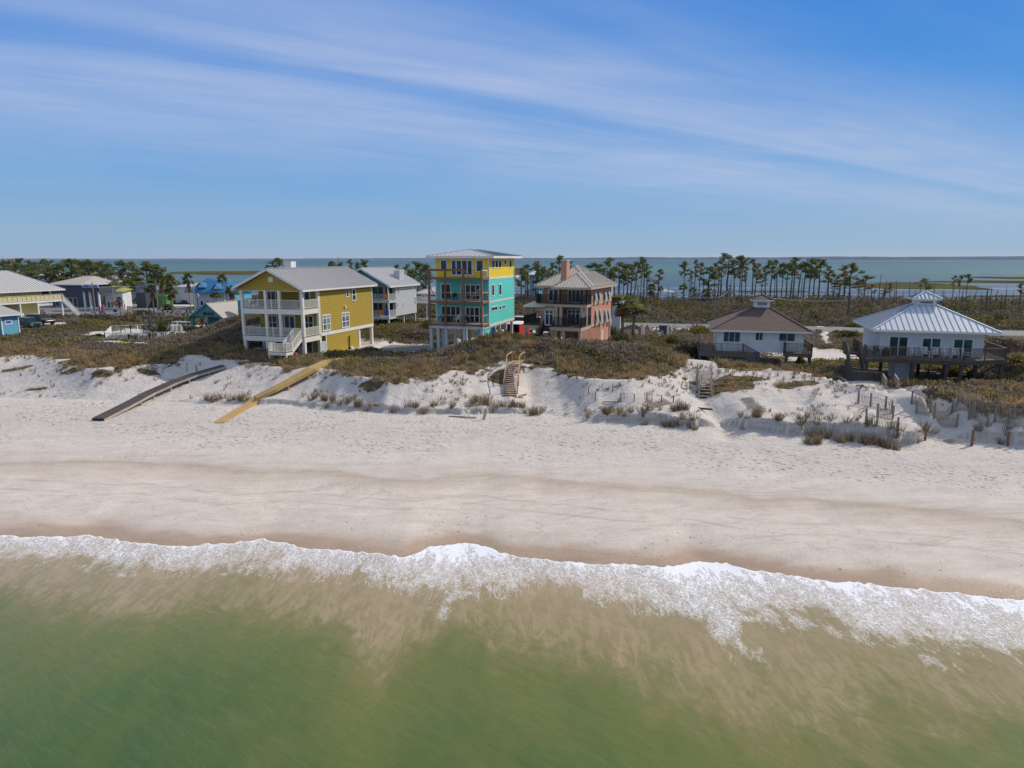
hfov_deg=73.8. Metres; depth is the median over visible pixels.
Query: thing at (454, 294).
deck chair
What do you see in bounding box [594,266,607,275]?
pine tree
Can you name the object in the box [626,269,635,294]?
pine tree
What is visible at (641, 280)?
pine tree
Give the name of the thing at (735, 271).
pine tree
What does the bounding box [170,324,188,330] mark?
shrub
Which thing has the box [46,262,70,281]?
pine tree
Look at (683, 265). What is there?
pine tree
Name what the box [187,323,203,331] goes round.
palmetto
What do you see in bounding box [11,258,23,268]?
pine tree
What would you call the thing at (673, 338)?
shrub
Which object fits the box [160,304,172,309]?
shrub
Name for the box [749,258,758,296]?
pine tree
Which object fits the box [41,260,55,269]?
pine tree
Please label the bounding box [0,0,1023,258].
sky
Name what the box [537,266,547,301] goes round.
pine tree
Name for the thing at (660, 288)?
palm tree
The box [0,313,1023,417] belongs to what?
dune scrub
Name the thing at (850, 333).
palmetto
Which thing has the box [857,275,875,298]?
pine tree
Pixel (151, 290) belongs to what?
palm tree
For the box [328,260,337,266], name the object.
pine tree
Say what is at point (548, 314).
sliding door
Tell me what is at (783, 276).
pine tree
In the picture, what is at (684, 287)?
palm tree
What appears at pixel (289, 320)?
door
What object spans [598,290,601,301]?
window
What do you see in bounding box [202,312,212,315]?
window
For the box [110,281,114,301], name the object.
utility pole
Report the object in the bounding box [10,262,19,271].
pine tree
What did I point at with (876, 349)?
deck chair
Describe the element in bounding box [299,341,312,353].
garage door
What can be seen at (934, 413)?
sand fence
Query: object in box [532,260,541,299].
pine tree
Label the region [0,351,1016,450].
dune grass
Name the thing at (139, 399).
boardwalk
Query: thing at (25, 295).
beach house
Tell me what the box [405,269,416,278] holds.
pine tree
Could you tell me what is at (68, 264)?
pine tree
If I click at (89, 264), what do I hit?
pine tree
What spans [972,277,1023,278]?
marsh island
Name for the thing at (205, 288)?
restaurant
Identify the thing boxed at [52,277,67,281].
pine tree
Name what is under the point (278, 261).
pine tree
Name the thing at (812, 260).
pine tree
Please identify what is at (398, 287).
beach house
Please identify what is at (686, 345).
shrub
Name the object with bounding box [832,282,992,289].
marsh island
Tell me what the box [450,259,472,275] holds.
sliding door
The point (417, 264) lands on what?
pine tree
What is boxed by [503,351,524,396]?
dune stair
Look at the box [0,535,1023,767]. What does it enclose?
sea
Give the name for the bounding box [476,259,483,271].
window
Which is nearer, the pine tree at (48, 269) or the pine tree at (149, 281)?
the pine tree at (149, 281)
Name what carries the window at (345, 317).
in the beach house at (331, 308)
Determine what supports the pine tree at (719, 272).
on the ground at (554, 482)
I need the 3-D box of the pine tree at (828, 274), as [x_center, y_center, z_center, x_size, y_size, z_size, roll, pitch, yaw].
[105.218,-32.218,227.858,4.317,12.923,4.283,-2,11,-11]
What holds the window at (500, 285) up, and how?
in the tower house at (462, 274)
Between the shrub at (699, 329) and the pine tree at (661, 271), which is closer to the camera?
the shrub at (699, 329)
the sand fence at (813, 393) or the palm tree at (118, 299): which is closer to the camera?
the sand fence at (813, 393)
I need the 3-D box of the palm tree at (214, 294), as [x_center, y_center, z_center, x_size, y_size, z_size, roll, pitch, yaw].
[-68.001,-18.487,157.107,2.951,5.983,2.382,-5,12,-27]
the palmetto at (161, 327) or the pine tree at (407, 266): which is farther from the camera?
the pine tree at (407, 266)
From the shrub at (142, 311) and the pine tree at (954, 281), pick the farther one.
the pine tree at (954, 281)
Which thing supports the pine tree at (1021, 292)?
on the ground at (554, 482)
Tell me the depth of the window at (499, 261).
86.30 m
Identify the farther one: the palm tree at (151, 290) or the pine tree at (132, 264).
the pine tree at (132, 264)
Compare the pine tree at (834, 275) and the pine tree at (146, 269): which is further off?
the pine tree at (146, 269)
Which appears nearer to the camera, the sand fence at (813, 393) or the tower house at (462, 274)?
the sand fence at (813, 393)
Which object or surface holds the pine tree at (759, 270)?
on the ground at (554, 482)
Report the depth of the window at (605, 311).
91.48 m
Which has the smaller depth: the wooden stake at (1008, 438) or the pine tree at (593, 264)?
the wooden stake at (1008, 438)
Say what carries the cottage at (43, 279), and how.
on the ground at (554, 482)
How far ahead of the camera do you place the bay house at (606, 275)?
215.40 m
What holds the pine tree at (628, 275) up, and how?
on the ground at (554, 482)
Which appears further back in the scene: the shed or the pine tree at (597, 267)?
the pine tree at (597, 267)
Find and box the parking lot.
[39,305,193,312]
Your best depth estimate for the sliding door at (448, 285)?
84.60 m
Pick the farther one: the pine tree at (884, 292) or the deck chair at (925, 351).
the pine tree at (884, 292)
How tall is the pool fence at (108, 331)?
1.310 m
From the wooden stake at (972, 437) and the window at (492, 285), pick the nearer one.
the wooden stake at (972, 437)
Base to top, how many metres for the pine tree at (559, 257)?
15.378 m
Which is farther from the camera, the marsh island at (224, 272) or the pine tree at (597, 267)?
the marsh island at (224, 272)
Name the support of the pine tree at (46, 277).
on the ground at (554, 482)
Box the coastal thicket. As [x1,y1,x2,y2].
[40,285,1023,334]
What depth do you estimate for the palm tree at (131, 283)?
187.75 m
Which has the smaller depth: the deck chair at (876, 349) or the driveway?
the deck chair at (876, 349)
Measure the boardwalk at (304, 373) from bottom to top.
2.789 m
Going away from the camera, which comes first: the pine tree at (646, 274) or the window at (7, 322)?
the window at (7, 322)
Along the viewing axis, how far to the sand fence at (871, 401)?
58.02 m
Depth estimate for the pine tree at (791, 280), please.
241.27 m
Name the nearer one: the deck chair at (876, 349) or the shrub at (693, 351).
the deck chair at (876, 349)
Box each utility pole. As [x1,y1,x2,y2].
[91,282,95,313]
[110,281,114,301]
[151,281,159,312]
[192,286,195,310]
[633,284,642,318]
[714,295,719,317]
[724,289,732,313]
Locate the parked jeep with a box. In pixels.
[19,317,42,327]
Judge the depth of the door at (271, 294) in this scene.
83.09 m
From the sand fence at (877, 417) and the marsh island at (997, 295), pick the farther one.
the marsh island at (997, 295)
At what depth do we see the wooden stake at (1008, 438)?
52.15 m
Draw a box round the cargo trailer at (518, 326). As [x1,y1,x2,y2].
[507,321,528,335]
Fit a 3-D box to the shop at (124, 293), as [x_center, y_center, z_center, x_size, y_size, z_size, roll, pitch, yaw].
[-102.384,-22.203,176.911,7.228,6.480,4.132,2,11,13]
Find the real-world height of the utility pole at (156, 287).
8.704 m
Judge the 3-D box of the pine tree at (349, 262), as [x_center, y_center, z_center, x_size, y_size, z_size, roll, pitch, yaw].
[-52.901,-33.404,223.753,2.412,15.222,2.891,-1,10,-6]
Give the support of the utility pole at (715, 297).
on the ground at (554, 482)
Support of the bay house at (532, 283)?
on the ground at (554, 482)
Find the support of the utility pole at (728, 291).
on the ground at (554, 482)
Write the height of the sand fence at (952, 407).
2.362 m
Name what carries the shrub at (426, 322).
on the ground at (554, 482)
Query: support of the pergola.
on the ground at (554, 482)
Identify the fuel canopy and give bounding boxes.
[80,284,125,310]
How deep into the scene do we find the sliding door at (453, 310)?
84.82 m
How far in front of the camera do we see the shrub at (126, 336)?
93.28 m
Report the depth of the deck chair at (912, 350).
65.38 m
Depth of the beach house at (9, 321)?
99.23 m
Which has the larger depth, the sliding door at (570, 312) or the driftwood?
the sliding door at (570, 312)
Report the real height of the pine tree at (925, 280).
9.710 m
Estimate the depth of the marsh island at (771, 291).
333.38 m
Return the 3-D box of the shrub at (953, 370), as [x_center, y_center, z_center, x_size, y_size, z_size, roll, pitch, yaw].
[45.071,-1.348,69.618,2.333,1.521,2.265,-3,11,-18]
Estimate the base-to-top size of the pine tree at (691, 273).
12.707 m
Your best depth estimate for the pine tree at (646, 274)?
200.69 m
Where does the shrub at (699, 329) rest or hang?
on the ground at (554, 482)
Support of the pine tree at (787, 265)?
on the ground at (554, 482)
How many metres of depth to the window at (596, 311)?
87.15 m
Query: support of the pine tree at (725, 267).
on the ground at (554, 482)
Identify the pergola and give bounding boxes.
[172,321,190,327]
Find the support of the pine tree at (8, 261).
on the ground at (554, 482)
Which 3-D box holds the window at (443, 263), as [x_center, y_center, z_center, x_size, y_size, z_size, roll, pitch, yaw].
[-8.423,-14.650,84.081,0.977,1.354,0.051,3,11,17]
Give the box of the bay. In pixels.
[0,260,1023,300]
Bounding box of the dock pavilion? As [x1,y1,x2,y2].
[656,289,673,298]
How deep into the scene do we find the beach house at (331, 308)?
82.44 m
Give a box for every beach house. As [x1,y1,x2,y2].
[0,270,81,316]
[0,305,23,335]
[231,261,377,358]
[356,267,419,322]
[414,286,435,319]
[523,260,617,340]
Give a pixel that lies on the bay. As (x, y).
(912, 270)
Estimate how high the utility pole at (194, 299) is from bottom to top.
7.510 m
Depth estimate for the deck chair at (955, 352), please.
64.31 m
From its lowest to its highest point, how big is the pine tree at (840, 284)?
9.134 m
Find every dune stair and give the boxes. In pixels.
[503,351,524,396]
[695,363,713,398]
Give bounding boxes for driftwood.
[449,416,475,417]
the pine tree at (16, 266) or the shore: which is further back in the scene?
the shore
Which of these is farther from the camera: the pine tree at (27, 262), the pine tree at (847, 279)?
the pine tree at (27, 262)
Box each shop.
[105,285,132,309]
[135,284,159,307]
[156,286,172,306]
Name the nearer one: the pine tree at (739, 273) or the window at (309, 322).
the window at (309, 322)
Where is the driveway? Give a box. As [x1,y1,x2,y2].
[381,345,435,350]
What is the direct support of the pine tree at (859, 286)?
on the ground at (554, 482)
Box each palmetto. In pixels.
[140,317,180,337]
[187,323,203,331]
[840,329,860,337]
[986,312,1009,320]
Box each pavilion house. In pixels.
[697,294,813,364]
[842,291,1007,388]
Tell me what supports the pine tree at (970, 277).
on the ground at (554, 482)
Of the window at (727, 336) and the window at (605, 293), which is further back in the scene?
the window at (605, 293)
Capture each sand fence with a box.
[644,392,652,401]
[806,407,820,420]
[809,388,818,399]
[857,390,892,413]
[865,408,899,433]
[876,403,894,418]
[910,390,976,419]
[915,400,958,427]
[956,391,1023,419]
[967,406,989,427]
[993,408,1023,429]
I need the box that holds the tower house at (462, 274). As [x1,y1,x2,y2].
[425,249,521,350]
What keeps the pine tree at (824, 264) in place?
on the ground at (554, 482)
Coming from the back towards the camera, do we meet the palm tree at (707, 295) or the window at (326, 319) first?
the palm tree at (707, 295)
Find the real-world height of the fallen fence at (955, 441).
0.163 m
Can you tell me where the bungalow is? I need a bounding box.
[187,300,258,328]
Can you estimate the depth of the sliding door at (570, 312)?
86.00 m
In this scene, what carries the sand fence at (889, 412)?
on the ground at (554, 482)
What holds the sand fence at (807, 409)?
on the ground at (554, 482)
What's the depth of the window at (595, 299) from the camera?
85.93 m
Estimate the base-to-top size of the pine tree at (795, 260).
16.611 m
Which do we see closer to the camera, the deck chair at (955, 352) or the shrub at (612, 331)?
the deck chair at (955, 352)
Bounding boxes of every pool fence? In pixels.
[104,324,182,337]
[108,331,175,338]
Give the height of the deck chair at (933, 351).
1.004 m
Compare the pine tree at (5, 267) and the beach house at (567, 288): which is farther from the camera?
the pine tree at (5, 267)
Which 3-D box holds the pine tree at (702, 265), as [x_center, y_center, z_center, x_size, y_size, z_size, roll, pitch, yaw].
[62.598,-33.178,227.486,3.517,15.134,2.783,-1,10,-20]
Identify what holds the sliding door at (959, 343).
in the pavilion house at (922, 319)
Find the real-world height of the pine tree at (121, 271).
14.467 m
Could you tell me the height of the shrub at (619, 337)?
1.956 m
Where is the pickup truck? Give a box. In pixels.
[175,300,188,304]
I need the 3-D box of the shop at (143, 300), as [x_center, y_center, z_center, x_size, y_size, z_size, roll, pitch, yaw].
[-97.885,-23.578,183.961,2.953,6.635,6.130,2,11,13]
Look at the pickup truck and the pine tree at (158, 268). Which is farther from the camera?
the pine tree at (158, 268)
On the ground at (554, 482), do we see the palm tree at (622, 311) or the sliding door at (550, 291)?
the palm tree at (622, 311)
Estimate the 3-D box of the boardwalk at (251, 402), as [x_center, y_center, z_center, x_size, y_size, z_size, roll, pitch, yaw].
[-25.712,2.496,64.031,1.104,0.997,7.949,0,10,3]
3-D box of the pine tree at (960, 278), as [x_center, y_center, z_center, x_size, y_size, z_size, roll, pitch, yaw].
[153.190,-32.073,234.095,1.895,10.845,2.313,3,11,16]
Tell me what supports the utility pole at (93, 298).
on the ground at (554, 482)
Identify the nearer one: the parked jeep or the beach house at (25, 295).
the parked jeep
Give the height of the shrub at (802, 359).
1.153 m
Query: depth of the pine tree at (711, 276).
222.40 m
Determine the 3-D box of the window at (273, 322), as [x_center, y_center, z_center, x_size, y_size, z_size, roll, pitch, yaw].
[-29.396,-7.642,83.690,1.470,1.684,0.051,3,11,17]
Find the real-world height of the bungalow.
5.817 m
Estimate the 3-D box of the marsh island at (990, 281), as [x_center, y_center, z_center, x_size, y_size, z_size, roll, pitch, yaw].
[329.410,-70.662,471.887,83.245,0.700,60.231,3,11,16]
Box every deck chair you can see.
[450,291,456,299]
[873,345,881,355]
[909,346,917,356]
[920,347,929,357]
[931,347,938,357]
[941,347,950,358]
[951,348,958,358]
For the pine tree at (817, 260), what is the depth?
232.83 m
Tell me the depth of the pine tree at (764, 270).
238.69 m
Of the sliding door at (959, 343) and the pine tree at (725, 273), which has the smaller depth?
the sliding door at (959, 343)
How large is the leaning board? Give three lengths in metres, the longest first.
1.350 x 0.240 x 0.060 m
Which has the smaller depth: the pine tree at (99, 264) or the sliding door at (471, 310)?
the sliding door at (471, 310)
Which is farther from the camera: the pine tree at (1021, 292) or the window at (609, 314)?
the pine tree at (1021, 292)
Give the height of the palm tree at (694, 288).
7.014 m
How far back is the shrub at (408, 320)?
114.07 m
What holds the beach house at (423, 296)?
on the ground at (554, 482)
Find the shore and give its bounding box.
[0,256,1023,259]
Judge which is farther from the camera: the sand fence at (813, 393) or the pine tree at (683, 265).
the pine tree at (683, 265)
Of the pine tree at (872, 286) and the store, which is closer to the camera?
the store
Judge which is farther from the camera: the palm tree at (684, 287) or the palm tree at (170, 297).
the palm tree at (684, 287)
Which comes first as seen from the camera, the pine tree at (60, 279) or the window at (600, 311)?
the window at (600, 311)
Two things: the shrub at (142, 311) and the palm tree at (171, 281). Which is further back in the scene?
the palm tree at (171, 281)
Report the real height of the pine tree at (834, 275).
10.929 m
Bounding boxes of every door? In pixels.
[267,291,275,303]
[283,315,295,330]
[298,292,310,302]
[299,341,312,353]
[320,341,325,352]
[372,286,383,298]
[373,303,382,314]
[440,283,450,299]
[441,305,460,321]
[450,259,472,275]
[460,284,479,299]
[465,306,483,322]
[544,311,553,325]
[548,289,558,301]
[567,289,584,302]
[567,309,580,323]
[888,336,908,355]
[920,337,941,356]
[952,338,973,357]
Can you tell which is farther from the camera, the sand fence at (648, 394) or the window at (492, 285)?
the window at (492, 285)
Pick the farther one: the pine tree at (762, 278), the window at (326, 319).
the pine tree at (762, 278)
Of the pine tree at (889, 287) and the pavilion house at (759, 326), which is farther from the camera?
the pine tree at (889, 287)
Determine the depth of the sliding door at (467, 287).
83.62 m
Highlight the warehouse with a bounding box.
[173,283,198,304]
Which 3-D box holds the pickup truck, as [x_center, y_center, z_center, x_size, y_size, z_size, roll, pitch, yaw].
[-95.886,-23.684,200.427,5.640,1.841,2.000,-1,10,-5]
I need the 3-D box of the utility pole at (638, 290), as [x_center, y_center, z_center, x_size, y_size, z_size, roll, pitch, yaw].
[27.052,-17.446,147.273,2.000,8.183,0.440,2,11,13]
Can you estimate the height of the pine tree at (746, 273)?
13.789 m
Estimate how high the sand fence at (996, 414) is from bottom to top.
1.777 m
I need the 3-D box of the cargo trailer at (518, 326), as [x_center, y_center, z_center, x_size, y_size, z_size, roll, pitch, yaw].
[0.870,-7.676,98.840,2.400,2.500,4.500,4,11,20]
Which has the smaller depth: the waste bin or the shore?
the waste bin
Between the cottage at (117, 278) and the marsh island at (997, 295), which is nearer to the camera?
the cottage at (117, 278)
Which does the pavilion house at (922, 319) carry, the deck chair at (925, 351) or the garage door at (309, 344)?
the deck chair at (925, 351)
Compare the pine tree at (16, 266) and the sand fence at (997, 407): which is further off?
the pine tree at (16, 266)
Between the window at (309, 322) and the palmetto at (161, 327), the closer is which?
the window at (309, 322)
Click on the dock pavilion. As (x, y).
(665, 290)
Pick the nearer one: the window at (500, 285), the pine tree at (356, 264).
the window at (500, 285)
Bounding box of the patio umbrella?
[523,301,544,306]
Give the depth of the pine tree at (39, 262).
298.86 m
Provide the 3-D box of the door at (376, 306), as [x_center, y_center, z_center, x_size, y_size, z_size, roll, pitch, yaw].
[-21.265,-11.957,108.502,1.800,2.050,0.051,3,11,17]
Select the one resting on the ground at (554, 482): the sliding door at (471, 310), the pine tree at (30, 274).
the pine tree at (30, 274)
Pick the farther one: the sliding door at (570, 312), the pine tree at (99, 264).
the pine tree at (99, 264)
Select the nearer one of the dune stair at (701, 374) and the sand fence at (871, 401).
the sand fence at (871, 401)
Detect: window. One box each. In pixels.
[4,320,11,324]
[73,298,77,306]
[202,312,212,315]
[269,315,277,328]
[305,315,313,328]
[322,314,330,331]
[341,312,349,327]
[352,289,355,300]
[440,259,447,268]
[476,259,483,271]
[491,284,494,295]
[491,306,497,311]
[498,260,501,267]
[499,283,501,295]
[593,290,597,301]
[595,309,599,322]
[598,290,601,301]
[599,309,603,322]
[603,290,607,300]
[604,309,607,322]
[607,290,611,300]
[607,309,611,322]
[723,332,740,341]
[755,333,762,340]
[778,333,795,341]
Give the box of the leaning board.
[482,408,486,419]
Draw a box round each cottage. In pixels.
[38,272,69,293]
[111,276,130,281]
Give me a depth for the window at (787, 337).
75.71 m
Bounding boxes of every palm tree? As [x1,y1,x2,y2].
[106,281,123,285]
[115,296,123,314]
[119,279,136,292]
[144,284,158,311]
[156,274,165,311]
[162,274,177,301]
[163,286,179,310]
[181,271,194,310]
[209,291,221,301]
[216,272,226,300]
[225,285,238,299]
[611,294,642,334]
[627,305,650,335]
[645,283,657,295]
[658,286,663,300]
[678,283,687,301]
[689,286,696,301]
[700,288,713,300]
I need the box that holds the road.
[44,311,1023,334]
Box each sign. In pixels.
[112,302,116,314]
[127,306,133,314]
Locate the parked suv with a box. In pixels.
[26,314,55,325]
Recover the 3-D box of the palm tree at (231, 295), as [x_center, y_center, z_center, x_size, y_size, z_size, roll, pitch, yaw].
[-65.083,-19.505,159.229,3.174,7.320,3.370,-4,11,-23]
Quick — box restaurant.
[185,278,251,308]
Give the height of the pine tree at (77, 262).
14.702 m
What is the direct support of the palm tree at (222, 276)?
on the ground at (554, 482)
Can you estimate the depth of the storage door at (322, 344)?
82.58 m
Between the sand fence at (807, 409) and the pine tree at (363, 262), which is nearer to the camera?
the sand fence at (807, 409)
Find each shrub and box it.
[114,335,141,338]
[129,309,153,315]
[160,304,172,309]
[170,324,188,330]
[362,347,382,351]
[377,318,404,322]
[398,317,417,323]
[418,318,435,328]
[608,333,634,342]
[610,326,620,335]
[664,335,680,343]
[676,340,696,351]
[683,325,712,334]
[683,342,705,358]
[795,358,806,363]
[830,331,861,337]
[841,321,863,327]
[940,365,965,376]
[954,370,997,381]
[984,336,1023,351]
[989,345,1023,354]
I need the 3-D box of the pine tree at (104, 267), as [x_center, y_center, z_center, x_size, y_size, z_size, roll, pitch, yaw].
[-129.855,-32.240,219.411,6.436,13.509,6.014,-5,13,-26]
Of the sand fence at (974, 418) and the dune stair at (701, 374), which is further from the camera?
the dune stair at (701, 374)
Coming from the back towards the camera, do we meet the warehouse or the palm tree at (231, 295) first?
the warehouse
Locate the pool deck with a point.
(139, 334)
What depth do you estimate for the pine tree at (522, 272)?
193.19 m
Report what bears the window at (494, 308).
in the tower house at (462, 274)
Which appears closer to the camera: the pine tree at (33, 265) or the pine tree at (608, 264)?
the pine tree at (608, 264)
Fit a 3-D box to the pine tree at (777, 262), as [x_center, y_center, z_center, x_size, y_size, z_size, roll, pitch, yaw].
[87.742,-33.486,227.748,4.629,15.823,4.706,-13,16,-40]
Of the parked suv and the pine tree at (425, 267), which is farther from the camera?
the pine tree at (425, 267)
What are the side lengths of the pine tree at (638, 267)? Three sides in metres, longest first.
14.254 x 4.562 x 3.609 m
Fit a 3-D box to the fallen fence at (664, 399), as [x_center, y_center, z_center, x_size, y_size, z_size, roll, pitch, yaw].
[12.947,1.702,61.054,2.710,0.481,1.055,-7,12,-33]
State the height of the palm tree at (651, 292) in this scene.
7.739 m
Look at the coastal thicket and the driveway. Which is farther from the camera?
the coastal thicket
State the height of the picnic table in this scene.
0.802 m
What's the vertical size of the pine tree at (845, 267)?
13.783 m
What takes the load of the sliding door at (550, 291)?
in the beach house at (567, 288)
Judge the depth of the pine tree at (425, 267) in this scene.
179.02 m
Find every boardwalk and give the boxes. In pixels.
[92,365,225,420]
[213,397,258,422]
[254,358,339,399]
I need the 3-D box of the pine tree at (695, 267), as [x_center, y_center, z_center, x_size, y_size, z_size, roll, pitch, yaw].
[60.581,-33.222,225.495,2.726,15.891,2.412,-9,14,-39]
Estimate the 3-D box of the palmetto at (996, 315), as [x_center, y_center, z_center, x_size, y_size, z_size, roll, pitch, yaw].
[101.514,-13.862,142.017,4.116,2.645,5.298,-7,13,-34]
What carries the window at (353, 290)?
in the beach house at (331, 308)
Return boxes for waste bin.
[659,325,666,333]
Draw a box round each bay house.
[529,271,543,300]
[598,270,612,295]
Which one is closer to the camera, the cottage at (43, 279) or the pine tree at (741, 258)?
the pine tree at (741, 258)
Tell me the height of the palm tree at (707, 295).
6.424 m
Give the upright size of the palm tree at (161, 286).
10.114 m
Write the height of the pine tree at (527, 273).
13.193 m
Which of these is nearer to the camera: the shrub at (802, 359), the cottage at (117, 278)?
the shrub at (802, 359)
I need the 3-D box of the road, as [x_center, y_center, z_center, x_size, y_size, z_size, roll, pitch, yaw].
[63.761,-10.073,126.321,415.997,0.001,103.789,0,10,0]
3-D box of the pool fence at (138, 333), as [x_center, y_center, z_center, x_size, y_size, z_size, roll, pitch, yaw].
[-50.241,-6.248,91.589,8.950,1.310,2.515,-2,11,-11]
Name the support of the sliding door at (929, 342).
in the pavilion house at (922, 319)
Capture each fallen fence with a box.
[643,398,670,406]
[740,396,766,410]
[944,439,961,443]
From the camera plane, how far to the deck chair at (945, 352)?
64.61 m
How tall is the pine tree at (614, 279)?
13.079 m
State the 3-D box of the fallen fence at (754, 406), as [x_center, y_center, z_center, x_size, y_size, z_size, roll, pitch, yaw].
[21.336,1.756,60.131,1.153,0.544,4.128,0,10,0]
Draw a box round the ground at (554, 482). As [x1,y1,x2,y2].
[0,302,1023,599]
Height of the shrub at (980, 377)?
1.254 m
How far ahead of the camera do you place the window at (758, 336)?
76.41 m
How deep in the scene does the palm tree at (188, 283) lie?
164.16 m
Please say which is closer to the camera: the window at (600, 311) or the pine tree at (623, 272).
the window at (600, 311)
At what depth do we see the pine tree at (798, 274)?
229.35 m
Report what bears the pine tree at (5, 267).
on the ground at (554, 482)
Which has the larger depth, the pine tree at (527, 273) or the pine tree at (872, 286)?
the pine tree at (872, 286)
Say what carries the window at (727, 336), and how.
in the pavilion house at (759, 326)
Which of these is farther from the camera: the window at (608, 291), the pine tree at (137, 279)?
the pine tree at (137, 279)
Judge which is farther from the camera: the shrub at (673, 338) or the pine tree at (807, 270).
the pine tree at (807, 270)
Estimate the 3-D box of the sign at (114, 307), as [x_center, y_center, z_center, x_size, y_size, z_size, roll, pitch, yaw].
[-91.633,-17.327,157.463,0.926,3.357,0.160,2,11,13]
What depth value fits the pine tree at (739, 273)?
240.43 m
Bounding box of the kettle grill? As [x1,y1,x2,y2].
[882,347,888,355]
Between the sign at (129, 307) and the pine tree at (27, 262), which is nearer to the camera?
the sign at (129, 307)
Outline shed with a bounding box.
[611,300,623,328]
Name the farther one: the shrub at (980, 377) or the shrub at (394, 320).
the shrub at (394, 320)
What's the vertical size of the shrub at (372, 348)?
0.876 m
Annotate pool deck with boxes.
[113,332,168,335]
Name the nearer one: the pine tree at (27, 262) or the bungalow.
the bungalow
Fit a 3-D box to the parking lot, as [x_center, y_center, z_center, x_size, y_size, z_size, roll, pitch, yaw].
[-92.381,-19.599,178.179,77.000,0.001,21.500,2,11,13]
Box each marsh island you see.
[165,271,258,274]
[735,290,807,291]
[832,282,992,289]
[927,280,1023,283]
[968,295,1023,296]
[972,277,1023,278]
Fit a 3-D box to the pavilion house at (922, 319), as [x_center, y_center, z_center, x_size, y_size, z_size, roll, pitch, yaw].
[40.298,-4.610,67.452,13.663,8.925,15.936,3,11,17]
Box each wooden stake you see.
[924,427,927,440]
[970,429,974,445]
[1006,431,1010,445]
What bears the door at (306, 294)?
in the beach house at (331, 308)
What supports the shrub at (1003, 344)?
on the ground at (554, 482)
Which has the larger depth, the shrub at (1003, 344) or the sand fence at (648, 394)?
the shrub at (1003, 344)
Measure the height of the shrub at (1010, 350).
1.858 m
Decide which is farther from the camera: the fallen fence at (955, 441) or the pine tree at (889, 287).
the pine tree at (889, 287)
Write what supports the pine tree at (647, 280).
on the ground at (554, 482)
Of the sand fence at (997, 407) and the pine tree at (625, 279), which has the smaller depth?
the sand fence at (997, 407)
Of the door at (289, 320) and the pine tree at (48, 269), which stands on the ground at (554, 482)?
the pine tree at (48, 269)
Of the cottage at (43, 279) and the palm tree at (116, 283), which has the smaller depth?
the palm tree at (116, 283)
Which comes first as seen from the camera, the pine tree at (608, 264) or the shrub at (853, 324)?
the shrub at (853, 324)
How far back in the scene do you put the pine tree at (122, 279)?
202.77 m
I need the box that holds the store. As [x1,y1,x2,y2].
[49,276,118,306]
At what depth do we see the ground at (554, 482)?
47.96 m
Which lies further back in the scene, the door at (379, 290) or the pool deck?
the door at (379, 290)
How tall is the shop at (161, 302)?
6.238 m
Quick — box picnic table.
[922,369,948,378]
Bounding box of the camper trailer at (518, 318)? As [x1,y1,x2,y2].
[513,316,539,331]
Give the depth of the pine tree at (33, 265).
265.40 m
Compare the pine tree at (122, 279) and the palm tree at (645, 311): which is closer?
the palm tree at (645, 311)
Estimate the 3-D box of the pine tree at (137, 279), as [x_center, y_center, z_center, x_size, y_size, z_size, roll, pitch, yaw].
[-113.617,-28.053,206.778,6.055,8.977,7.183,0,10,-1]
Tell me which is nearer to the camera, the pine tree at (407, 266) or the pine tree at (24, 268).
the pine tree at (407, 266)
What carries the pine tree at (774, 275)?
on the ground at (554, 482)
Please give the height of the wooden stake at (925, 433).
1.353 m
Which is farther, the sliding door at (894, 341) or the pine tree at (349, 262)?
the pine tree at (349, 262)
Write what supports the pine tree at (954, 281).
on the ground at (554, 482)
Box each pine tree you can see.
[0,264,12,271]
[3,259,13,271]
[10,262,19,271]
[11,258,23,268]
[19,264,35,274]
[21,271,39,278]
[23,260,32,271]
[29,261,45,279]
[34,258,49,272]
[37,271,57,282]
[40,265,53,279]
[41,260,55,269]
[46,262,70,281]
[51,258,84,281]
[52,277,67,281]
[66,260,94,277]
[77,259,103,277]
[92,261,106,277]
[98,262,117,278]
[109,260,137,283]
[120,278,134,290]
[124,261,143,277]
[131,260,158,281]
[131,276,144,303]
[142,264,166,285]
[144,279,155,283]
[267,258,282,267]
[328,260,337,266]
[346,259,352,268]
[354,262,361,270]
[359,259,368,266]
[403,263,412,275]
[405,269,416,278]
[411,261,424,299]
[416,263,433,290]
[515,267,527,303]
[522,264,534,300]
[524,271,530,301]
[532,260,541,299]
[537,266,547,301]
[549,266,555,275]
[550,255,563,274]
[584,262,602,271]
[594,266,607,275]
[597,257,616,278]
[607,266,617,294]
[611,262,629,294]
[619,269,627,295]
[622,264,636,294]
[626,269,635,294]
[630,261,642,297]
[636,256,652,299]
[638,260,643,301]
[643,266,652,299]
[652,269,663,299]
[678,261,689,299]
[687,270,694,299]
[692,259,699,300]
[697,262,706,295]
[697,266,720,300]
[715,266,722,298]
[716,261,729,295]
[718,253,740,299]
[729,260,738,298]
[735,255,749,295]
[736,264,744,295]
[740,266,749,293]
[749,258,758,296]
[753,263,761,295]
[756,273,767,293]
[762,265,769,293]
[763,260,780,296]
[768,260,784,298]
[779,262,795,297]
[779,263,785,296]
[787,265,797,296]
[789,257,805,300]
[796,262,804,298]
[801,261,816,300]
[806,258,818,298]
[812,258,821,298]
[813,259,831,296]
[820,268,834,296]
[826,273,841,299]
[832,279,846,294]
[837,265,853,301]
[842,262,864,316]
[851,281,868,298]
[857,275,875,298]
[866,284,876,302]
[880,287,891,298]
[888,282,895,298]
[914,278,933,290]
[949,275,957,296]
[956,275,962,298]
[963,274,972,297]
[1017,283,1023,303]
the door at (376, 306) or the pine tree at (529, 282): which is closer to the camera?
the door at (376, 306)

